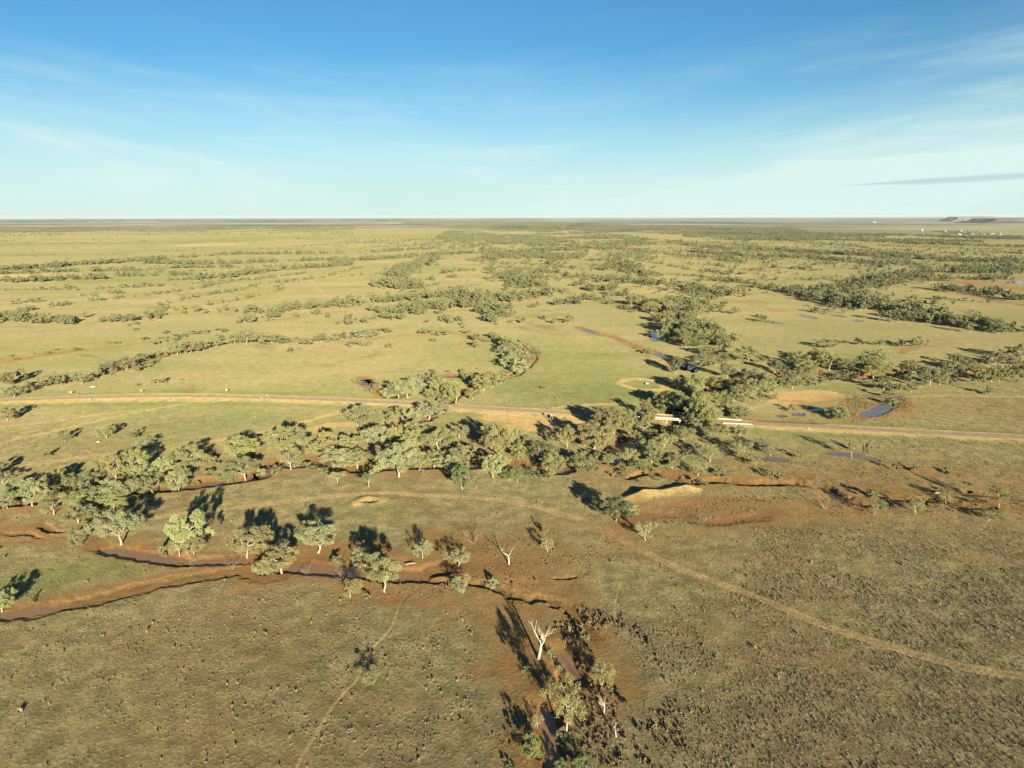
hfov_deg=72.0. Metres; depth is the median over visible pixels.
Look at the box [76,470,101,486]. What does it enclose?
gum tree
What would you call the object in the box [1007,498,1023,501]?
water
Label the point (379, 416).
gum tree
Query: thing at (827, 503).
bare shrub
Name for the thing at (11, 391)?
gum tree
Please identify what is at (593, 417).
gum tree
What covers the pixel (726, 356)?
gum tree
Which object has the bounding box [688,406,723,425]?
gum tree
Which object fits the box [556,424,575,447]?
gum tree
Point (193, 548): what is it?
bush
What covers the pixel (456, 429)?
gum tree
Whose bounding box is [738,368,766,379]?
gum tree
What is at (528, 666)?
bush
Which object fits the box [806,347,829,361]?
gum tree
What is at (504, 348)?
gum tree
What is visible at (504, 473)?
gum tree
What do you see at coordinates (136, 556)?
water
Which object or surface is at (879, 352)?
gum tree
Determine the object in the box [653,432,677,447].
gum tree
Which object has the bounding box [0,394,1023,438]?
road
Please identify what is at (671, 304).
gum tree
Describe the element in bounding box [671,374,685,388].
gum tree
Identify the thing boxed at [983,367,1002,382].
gum tree
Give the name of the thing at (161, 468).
gum tree
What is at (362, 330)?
gum tree
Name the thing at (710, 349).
gum tree
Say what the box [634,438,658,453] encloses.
gum tree
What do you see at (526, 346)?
gum tree
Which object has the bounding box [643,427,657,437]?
gum tree
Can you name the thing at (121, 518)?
gum tree
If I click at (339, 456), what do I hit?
gum tree
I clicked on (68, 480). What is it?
gum tree
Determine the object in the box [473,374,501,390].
gum tree
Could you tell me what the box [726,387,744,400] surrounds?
gum tree
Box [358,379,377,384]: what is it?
water
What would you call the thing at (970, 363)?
gum tree
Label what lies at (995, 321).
gum tree
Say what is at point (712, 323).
gum tree
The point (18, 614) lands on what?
water
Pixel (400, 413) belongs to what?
gum tree
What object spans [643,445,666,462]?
gum tree
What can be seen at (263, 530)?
gum tree
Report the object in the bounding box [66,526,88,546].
bush
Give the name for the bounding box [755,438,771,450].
gum tree
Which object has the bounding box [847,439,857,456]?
gum tree
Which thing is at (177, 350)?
gum tree
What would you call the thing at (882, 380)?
gum tree
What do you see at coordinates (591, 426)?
gum tree
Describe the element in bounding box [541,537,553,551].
gum tree
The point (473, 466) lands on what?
water
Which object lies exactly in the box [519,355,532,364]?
gum tree
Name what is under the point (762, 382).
gum tree
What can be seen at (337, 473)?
gum tree
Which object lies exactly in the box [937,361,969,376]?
gum tree
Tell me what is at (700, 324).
gum tree
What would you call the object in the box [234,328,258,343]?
gum tree
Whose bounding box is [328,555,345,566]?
bush
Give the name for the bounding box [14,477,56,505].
gum tree
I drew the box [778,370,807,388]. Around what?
gum tree
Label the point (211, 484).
water
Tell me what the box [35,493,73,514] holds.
gum tree
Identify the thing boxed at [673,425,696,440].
gum tree
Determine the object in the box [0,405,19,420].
gum tree
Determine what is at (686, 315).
gum tree
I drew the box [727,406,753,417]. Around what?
bush
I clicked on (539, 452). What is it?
gum tree
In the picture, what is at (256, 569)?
gum tree
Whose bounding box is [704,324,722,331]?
gum tree
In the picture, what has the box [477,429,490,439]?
gum tree
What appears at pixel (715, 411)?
gum tree
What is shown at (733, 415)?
bush
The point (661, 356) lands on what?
water
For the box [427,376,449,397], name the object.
gum tree
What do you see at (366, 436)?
gum tree
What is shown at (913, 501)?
gum tree
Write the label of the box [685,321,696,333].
gum tree
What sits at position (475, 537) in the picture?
bare shrub
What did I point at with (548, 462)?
gum tree
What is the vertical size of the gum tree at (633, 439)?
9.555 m
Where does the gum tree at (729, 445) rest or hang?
on the ground
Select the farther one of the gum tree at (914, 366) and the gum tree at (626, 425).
the gum tree at (914, 366)
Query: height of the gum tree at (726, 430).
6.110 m
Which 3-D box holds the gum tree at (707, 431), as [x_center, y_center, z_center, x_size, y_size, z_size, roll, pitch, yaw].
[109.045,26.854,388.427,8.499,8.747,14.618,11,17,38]
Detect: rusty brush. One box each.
[360,393,1023,597]
[505,606,688,767]
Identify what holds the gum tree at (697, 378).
on the ground
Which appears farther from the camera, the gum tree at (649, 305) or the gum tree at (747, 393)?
the gum tree at (649, 305)
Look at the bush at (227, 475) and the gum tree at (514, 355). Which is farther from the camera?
the gum tree at (514, 355)
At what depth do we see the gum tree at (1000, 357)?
582.20 m
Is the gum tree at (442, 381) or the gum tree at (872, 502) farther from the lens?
the gum tree at (442, 381)
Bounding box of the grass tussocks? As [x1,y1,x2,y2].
[0,334,1023,767]
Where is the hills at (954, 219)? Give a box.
[939,217,994,221]
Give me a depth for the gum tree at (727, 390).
467.03 m
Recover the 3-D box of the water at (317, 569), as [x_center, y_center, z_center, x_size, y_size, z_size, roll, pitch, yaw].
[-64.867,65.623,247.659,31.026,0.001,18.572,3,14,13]
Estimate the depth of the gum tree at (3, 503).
297.70 m
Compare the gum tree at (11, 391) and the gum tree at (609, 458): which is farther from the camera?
the gum tree at (11, 391)
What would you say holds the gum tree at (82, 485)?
on the ground
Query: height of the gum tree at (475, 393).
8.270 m
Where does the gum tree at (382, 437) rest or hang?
on the ground
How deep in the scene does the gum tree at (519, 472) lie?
326.32 m
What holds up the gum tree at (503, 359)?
on the ground
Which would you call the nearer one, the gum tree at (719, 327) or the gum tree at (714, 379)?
the gum tree at (714, 379)
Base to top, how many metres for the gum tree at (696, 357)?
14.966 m
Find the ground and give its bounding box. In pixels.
[0,217,1023,767]
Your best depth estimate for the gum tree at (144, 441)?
375.76 m
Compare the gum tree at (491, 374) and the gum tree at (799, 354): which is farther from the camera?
the gum tree at (799, 354)
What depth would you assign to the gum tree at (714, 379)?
507.51 m
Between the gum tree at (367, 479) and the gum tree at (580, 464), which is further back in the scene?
the gum tree at (580, 464)
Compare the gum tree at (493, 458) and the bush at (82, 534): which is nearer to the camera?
the bush at (82, 534)
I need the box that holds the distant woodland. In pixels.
[0,220,1023,767]
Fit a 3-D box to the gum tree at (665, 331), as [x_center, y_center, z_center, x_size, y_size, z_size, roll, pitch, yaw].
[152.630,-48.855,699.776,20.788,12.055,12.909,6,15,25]
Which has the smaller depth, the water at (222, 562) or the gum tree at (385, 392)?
the water at (222, 562)
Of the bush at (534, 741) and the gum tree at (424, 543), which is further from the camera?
the gum tree at (424, 543)
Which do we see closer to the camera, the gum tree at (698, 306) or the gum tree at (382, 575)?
the gum tree at (382, 575)
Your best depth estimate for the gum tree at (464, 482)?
316.35 m
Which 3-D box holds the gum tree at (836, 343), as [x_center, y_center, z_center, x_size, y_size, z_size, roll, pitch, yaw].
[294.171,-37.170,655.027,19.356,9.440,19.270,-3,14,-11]
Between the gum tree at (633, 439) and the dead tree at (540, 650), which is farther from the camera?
the gum tree at (633, 439)
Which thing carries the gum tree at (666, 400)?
on the ground
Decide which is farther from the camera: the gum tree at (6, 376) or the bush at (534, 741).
the gum tree at (6, 376)
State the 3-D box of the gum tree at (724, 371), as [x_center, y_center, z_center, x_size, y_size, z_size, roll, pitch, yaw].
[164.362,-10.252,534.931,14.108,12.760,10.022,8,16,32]
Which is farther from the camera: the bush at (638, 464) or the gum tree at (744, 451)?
the gum tree at (744, 451)
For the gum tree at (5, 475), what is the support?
on the ground
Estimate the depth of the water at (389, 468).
350.32 m
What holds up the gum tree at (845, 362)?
on the ground
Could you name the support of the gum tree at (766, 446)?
on the ground
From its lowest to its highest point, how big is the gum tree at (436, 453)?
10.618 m
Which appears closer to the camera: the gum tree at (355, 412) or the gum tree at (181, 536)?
the gum tree at (181, 536)
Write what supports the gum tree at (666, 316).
on the ground
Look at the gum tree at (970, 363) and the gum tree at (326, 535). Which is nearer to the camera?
the gum tree at (326, 535)
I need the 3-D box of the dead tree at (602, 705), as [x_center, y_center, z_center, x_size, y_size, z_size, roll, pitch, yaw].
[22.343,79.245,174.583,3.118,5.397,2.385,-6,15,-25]
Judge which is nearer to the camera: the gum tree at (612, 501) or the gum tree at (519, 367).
the gum tree at (612, 501)
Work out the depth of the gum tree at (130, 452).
336.70 m
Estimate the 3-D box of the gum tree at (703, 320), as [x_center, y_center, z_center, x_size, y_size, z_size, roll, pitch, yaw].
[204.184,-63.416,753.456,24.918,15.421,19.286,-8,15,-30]
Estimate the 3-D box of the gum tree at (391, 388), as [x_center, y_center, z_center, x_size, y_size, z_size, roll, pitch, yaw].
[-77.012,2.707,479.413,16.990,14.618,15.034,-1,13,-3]
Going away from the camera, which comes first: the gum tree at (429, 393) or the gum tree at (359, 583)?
the gum tree at (359, 583)
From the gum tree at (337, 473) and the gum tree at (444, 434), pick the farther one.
the gum tree at (444, 434)
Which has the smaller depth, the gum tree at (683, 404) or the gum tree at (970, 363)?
the gum tree at (683, 404)
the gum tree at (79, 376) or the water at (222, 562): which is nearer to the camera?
the water at (222, 562)
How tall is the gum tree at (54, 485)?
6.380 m
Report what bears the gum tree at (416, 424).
on the ground
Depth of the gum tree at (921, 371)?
511.12 m
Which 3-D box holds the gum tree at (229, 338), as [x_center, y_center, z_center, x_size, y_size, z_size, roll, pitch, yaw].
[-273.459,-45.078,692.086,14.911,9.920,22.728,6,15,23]
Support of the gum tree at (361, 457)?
on the ground
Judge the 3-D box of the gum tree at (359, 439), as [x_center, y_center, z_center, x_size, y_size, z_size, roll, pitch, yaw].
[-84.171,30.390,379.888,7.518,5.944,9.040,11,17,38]
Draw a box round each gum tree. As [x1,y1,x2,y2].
[0,371,14,384]
[0,384,33,396]
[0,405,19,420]
[0,470,19,481]
[0,479,22,498]
[0,489,16,507]
[0,587,17,611]
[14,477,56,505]
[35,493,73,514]
[45,468,74,485]
[45,477,61,489]
[56,503,98,522]
[57,476,84,492]
[57,486,107,507]
[70,372,91,383]
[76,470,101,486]
[76,481,92,491]
[79,508,101,520]
[83,509,144,544]
[90,452,126,478]
[94,425,116,437]
[95,478,142,499]
[95,491,128,509]
[112,356,135,369]
[114,447,148,473]
[121,464,142,478]
[129,472,171,493]
[130,463,160,478]
[134,435,156,446]
[150,456,175,475]
[155,443,211,468]
[163,509,213,545]
[165,467,191,490]
[166,339,184,354]
[167,537,191,555]
[179,341,201,353]
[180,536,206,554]
[194,338,210,350]
[217,434,260,456]
[218,455,260,480]
[223,333,238,342]
[228,526,273,557]
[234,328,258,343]
[250,525,274,550]
[251,563,267,574]
[252,331,272,340]
[255,541,299,575]
[259,333,282,341]
[260,425,310,453]
[278,447,304,469]
[293,520,335,553]
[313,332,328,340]
[314,430,336,448]
[318,446,337,463]
[327,471,344,482]
[329,448,358,468]
[338,434,356,448]
[341,404,377,427]
[343,578,363,597]
[344,448,374,468]
[351,435,363,443]
[351,544,379,567]
[353,327,373,338]
[355,664,381,685]
[358,472,377,486]
[359,428,371,442]
[361,424,392,446]
[362,552,402,592]
[367,411,384,424]
[369,441,417,476]
[372,455,390,470]
[379,387,397,397]
[387,379,409,397]
[389,425,402,438]
[394,377,426,398]
[395,406,408,415]
[396,429,425,447]
[401,408,421,421]
[403,419,429,432]
[405,451,431,470]
[411,539,432,557]
[412,401,453,419]
[418,427,457,449]
[422,449,445,468]
[423,387,439,398]
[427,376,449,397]
[432,454,460,470]
[433,298,449,304]
[437,394,457,402]
[441,381,464,402]
[442,548,470,566]
[449,443,479,462]
[450,574,469,592]
[451,464,475,488]
[452,424,469,438]
[465,388,483,398]
[469,374,483,384]
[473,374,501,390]
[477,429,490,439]
[478,421,511,453]
[481,453,511,477]
[482,370,500,383]
[495,344,515,352]
[495,371,509,381]
[498,335,512,344]
[499,356,516,366]
[500,466,515,479]
[501,338,522,350]
[502,353,518,359]
[502,427,521,448]
[507,348,529,358]
[508,465,523,481]
[509,443,525,458]
[510,358,530,372]
[510,430,527,444]
[515,343,529,353]
[517,435,538,451]
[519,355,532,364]
[524,440,559,460]
[526,347,540,361]
[532,713,543,728]
[540,675,585,732]
[541,452,566,474]
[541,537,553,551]
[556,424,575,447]
[565,455,579,467]
[569,452,600,471]
[575,419,615,448]
[590,409,612,425]
[590,660,615,685]
[591,451,612,462]
[592,428,615,443]
[594,406,626,428]
[597,494,632,521]
[602,453,617,462]
[603,413,623,433]
[615,447,640,462]
[620,417,633,429]
[621,408,637,423]
[625,295,635,304]
[628,430,641,446]
[630,294,648,305]
[633,521,658,540]
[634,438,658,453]
[640,397,652,412]
[642,301,660,312]
[642,413,655,421]
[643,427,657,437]
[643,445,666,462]
[645,408,656,418]
[653,389,688,411]
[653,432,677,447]
[655,329,675,340]
[657,297,667,302]
[657,317,674,328]
[658,310,677,319]
[662,300,677,307]
[662,452,684,461]
[663,320,675,330]
[666,453,685,467]
[668,356,681,372]
[670,328,691,339]
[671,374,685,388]
[672,330,692,344]
[672,355,682,371]
[673,393,689,408]
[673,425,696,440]
[677,324,692,330]
[678,313,694,320]
[683,390,713,423]
[684,374,706,392]
[685,311,697,318]
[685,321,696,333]
[686,411,700,424]
[688,304,704,312]
[688,339,709,346]
[688,351,718,368]
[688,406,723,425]
[689,461,707,475]
[691,328,703,336]
[691,402,723,422]
[693,320,707,328]
[695,317,711,327]
[695,327,710,338]
[696,304,708,315]
[697,392,720,405]
[698,345,725,353]
[700,443,718,461]
[701,321,719,328]
[703,391,721,403]
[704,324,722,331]
[704,376,736,388]
[704,425,720,437]
[706,352,730,365]
[708,333,731,345]
[711,325,725,332]
[711,329,727,339]
[711,390,733,405]
[718,392,728,405]
[718,423,738,433]
[719,362,736,377]
[723,438,739,448]
[724,389,744,400]
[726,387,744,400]
[729,345,762,363]
[732,425,748,436]
[733,440,753,460]
[734,377,771,396]
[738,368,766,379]
[742,388,751,397]
[746,453,764,465]
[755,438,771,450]
[758,374,775,381]
[763,442,778,455]
[765,380,782,392]
[767,359,784,372]
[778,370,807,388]
[786,351,814,364]
[793,359,820,374]
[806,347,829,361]
[817,339,840,347]
[817,350,842,369]
[835,358,854,371]
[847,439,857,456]
[854,355,879,372]
[859,349,890,364]
[864,362,896,377]
[869,376,894,389]
[869,498,888,514]
[878,356,894,368]
[898,360,924,373]
[909,497,925,512]
[916,366,945,384]
[931,368,950,384]
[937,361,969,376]
[937,488,960,502]
[945,313,963,326]
[954,358,987,371]
[974,508,1006,520]
[976,316,992,326]
[981,350,1007,364]
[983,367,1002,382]
[987,318,1006,327]
[988,484,1010,507]
[991,365,1011,381]
[1012,342,1023,358]
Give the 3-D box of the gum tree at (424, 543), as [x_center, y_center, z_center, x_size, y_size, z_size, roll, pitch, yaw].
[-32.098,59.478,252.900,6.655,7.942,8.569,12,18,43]
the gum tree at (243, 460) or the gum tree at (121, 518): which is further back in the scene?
the gum tree at (243, 460)
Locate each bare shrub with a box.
[222,557,239,569]
[332,567,358,579]
[462,528,487,543]
[698,447,722,461]
[813,493,842,508]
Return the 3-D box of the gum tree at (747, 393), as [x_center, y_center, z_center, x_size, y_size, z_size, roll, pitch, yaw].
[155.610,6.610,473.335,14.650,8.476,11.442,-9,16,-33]
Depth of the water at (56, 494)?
317.75 m
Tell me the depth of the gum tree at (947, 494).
304.12 m
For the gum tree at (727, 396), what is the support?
on the ground
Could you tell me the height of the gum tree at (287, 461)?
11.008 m
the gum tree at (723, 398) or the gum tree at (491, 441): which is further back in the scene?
the gum tree at (723, 398)
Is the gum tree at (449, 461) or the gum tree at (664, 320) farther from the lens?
the gum tree at (664, 320)
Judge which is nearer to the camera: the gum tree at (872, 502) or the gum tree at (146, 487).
the gum tree at (872, 502)
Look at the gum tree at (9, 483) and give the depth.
309.94 m
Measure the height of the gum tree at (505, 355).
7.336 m
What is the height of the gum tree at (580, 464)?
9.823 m
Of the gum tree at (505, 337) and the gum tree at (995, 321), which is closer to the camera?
the gum tree at (505, 337)
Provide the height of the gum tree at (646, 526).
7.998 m
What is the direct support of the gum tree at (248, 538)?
on the ground
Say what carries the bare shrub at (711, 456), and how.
on the ground
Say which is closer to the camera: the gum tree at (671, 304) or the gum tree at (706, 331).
the gum tree at (706, 331)
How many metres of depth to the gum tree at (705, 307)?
875.03 m
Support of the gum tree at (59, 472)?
on the ground
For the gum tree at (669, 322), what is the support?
on the ground
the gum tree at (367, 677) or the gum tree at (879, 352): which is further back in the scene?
the gum tree at (879, 352)
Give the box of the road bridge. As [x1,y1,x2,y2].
[655,414,690,424]
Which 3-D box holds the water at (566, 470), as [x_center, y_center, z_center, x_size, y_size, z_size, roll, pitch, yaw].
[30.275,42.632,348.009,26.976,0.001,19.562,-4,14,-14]
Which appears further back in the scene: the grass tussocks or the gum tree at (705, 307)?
the gum tree at (705, 307)
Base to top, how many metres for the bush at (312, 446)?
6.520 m
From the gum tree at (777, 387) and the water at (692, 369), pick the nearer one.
the gum tree at (777, 387)
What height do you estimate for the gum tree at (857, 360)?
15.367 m
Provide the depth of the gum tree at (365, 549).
246.73 m
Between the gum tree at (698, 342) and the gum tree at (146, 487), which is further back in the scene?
the gum tree at (698, 342)
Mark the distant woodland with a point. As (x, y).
(840, 294)
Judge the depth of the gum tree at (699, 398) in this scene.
412.32 m
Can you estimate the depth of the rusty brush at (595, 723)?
173.70 m
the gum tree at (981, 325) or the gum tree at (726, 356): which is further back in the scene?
the gum tree at (981, 325)
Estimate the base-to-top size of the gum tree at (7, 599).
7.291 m
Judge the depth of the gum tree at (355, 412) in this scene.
408.05 m
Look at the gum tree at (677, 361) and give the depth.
555.21 m
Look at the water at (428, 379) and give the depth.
544.90 m
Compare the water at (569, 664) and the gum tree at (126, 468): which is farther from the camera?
the gum tree at (126, 468)
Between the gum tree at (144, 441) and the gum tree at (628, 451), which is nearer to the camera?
the gum tree at (628, 451)
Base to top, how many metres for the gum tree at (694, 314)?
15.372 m
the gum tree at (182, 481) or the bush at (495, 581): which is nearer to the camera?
the bush at (495, 581)
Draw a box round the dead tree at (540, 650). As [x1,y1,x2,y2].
[528,620,551,659]
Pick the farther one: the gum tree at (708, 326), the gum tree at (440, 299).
the gum tree at (440, 299)
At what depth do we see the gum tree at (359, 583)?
227.87 m
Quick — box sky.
[0,0,1023,218]
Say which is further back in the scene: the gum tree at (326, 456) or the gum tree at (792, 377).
the gum tree at (792, 377)
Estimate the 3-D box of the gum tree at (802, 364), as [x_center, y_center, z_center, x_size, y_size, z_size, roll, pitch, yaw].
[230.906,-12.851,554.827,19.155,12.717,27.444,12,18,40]
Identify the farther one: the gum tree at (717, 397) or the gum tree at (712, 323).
the gum tree at (712, 323)
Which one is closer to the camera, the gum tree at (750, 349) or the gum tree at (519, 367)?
the gum tree at (519, 367)
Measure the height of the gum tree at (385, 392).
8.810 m
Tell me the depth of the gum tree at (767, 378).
509.24 m
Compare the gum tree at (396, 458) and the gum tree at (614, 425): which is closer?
the gum tree at (396, 458)
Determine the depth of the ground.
281.13 m
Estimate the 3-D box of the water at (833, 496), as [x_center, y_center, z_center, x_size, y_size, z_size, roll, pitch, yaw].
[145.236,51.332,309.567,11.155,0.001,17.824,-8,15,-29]
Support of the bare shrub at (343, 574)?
on the ground
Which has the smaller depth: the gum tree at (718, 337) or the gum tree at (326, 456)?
the gum tree at (326, 456)
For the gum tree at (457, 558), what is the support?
on the ground
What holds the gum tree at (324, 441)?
on the ground
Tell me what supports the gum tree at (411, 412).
on the ground
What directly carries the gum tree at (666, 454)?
on the ground
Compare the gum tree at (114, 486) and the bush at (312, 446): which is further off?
the bush at (312, 446)
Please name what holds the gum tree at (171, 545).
on the ground
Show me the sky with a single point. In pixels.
(110, 109)
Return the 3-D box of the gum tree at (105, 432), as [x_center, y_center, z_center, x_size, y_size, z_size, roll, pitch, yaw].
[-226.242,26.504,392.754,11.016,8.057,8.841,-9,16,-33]
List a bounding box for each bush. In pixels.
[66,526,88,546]
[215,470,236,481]
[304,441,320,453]
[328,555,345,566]
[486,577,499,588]
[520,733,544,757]
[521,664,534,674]
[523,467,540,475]
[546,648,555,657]
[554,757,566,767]
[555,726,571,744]
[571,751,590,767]
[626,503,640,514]
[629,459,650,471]
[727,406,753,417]
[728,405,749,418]
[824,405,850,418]
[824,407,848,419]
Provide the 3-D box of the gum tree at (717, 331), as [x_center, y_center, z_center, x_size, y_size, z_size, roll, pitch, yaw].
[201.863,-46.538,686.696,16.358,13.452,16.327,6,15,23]
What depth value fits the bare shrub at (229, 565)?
247.70 m
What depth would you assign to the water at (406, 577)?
242.90 m
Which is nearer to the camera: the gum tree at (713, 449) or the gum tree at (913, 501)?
the gum tree at (913, 501)
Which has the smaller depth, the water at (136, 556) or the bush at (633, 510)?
the water at (136, 556)
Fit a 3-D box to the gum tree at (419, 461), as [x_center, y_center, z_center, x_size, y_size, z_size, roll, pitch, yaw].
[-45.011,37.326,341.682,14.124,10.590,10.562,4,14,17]
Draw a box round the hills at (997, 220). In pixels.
[953,218,1023,222]
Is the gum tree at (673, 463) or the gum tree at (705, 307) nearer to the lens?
the gum tree at (673, 463)
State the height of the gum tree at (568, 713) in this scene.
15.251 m
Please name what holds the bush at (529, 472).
on the ground
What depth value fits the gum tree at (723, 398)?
451.86 m
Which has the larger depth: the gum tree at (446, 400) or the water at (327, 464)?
the gum tree at (446, 400)
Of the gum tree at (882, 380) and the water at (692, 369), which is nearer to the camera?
the gum tree at (882, 380)
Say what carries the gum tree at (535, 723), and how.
on the ground
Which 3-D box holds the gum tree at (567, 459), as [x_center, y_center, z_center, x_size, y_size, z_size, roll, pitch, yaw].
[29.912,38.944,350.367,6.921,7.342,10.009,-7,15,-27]
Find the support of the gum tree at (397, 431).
on the ground
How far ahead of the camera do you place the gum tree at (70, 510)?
281.28 m
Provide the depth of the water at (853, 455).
363.48 m
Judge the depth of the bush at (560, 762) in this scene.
158.04 m
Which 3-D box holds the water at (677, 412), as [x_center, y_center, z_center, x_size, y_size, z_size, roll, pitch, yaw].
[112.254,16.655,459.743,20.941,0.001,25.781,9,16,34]
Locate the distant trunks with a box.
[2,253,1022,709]
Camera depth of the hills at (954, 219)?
15183.49 m
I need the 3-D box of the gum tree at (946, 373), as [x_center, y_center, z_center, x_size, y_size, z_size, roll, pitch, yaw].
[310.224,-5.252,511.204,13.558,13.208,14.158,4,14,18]
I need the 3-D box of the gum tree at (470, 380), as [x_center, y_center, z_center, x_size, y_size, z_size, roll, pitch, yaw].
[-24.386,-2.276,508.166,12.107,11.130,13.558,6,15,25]
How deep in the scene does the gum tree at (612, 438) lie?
376.09 m
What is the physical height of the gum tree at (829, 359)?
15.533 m
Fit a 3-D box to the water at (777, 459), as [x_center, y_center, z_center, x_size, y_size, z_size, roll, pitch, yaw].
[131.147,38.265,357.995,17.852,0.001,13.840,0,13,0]
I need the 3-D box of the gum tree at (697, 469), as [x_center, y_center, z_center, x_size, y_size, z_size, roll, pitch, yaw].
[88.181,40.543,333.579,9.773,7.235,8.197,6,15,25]
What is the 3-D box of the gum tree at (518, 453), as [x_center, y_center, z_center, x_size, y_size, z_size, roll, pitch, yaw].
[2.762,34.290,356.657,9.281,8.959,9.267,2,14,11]
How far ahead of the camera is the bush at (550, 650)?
196.82 m
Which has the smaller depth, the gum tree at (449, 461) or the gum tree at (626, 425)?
the gum tree at (449, 461)
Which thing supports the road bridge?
on the ground
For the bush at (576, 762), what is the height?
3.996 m
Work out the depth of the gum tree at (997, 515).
282.22 m
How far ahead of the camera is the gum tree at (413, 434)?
372.44 m
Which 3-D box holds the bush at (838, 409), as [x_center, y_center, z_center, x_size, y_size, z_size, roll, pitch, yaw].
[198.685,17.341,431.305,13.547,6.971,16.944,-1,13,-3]
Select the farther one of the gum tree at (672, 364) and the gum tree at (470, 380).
the gum tree at (672, 364)
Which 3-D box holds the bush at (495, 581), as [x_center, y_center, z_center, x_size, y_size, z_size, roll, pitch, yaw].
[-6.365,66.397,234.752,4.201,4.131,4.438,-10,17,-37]
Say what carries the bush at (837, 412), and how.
on the ground
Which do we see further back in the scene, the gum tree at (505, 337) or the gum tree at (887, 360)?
the gum tree at (505, 337)
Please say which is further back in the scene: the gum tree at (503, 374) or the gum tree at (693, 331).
the gum tree at (693, 331)
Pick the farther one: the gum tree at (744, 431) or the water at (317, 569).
the gum tree at (744, 431)
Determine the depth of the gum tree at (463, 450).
353.16 m
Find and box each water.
[0,606,54,620]
[37,491,70,503]
[99,549,183,564]
[171,481,222,491]
[196,559,250,565]
[243,461,332,482]
[287,561,367,578]
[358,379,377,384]
[379,466,415,470]
[396,576,415,579]
[423,376,456,381]
[463,463,535,474]
[535,707,563,767]
[547,466,595,474]
[556,654,582,687]
[581,329,599,334]
[601,441,638,464]
[651,332,660,341]
[653,353,669,358]
[669,363,698,372]
[673,406,688,413]
[754,456,787,461]
[807,408,828,411]
[824,452,879,461]
[826,494,863,506]
[857,396,903,416]
[879,501,921,507]
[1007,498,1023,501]
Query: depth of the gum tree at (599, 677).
183.41 m
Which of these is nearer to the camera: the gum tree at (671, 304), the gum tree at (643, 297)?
the gum tree at (671, 304)
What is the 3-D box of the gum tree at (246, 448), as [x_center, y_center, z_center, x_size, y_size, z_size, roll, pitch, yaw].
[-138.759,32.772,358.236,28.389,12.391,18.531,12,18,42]
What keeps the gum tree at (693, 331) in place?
on the ground
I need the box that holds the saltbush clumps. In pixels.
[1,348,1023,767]
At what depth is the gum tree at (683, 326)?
700.03 m
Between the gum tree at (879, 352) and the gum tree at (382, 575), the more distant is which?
the gum tree at (879, 352)
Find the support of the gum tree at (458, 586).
on the ground
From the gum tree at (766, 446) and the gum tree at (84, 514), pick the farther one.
the gum tree at (766, 446)
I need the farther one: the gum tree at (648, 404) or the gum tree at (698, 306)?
the gum tree at (698, 306)
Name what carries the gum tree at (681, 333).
on the ground
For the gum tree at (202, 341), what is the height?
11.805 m
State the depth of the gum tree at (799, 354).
571.89 m
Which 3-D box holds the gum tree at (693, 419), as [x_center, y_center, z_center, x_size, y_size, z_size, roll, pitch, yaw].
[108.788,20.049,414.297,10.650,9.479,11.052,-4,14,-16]
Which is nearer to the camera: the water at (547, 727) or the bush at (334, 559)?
the water at (547, 727)
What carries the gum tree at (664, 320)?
on the ground
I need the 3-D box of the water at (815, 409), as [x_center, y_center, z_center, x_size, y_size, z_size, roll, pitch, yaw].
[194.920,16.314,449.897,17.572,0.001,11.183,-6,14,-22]
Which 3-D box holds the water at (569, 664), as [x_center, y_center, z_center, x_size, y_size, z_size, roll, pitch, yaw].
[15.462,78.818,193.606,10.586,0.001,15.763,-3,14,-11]
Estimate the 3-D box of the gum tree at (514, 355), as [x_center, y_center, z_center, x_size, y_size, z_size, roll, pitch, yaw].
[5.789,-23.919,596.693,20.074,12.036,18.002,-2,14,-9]
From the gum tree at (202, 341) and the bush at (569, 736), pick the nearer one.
the bush at (569, 736)
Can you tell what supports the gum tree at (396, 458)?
on the ground
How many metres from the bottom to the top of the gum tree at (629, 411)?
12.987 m
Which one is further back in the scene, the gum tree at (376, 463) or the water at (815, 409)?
the water at (815, 409)
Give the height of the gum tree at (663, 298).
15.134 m
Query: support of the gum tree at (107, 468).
on the ground
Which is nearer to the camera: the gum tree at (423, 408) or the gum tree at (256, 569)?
the gum tree at (256, 569)
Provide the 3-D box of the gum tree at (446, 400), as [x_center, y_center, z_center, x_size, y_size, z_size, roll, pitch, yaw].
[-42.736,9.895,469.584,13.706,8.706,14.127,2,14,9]
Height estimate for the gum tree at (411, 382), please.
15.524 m
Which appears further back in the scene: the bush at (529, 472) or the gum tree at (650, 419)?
the gum tree at (650, 419)
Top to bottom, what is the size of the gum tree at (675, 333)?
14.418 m
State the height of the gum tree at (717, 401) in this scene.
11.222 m
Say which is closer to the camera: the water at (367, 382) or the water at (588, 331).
the water at (367, 382)
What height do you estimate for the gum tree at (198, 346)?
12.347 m
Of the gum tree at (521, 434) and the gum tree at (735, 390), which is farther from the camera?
the gum tree at (735, 390)
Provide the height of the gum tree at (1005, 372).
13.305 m
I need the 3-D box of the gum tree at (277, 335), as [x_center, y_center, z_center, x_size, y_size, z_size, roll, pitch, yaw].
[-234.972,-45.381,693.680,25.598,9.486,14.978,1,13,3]
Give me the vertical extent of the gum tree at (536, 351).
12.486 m
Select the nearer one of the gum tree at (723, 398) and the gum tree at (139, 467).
the gum tree at (139, 467)
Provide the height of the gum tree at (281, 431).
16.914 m
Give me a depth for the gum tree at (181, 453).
340.58 m
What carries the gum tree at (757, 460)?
on the ground
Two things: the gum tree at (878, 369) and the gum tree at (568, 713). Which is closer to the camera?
the gum tree at (568, 713)
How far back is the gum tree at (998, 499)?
295.06 m

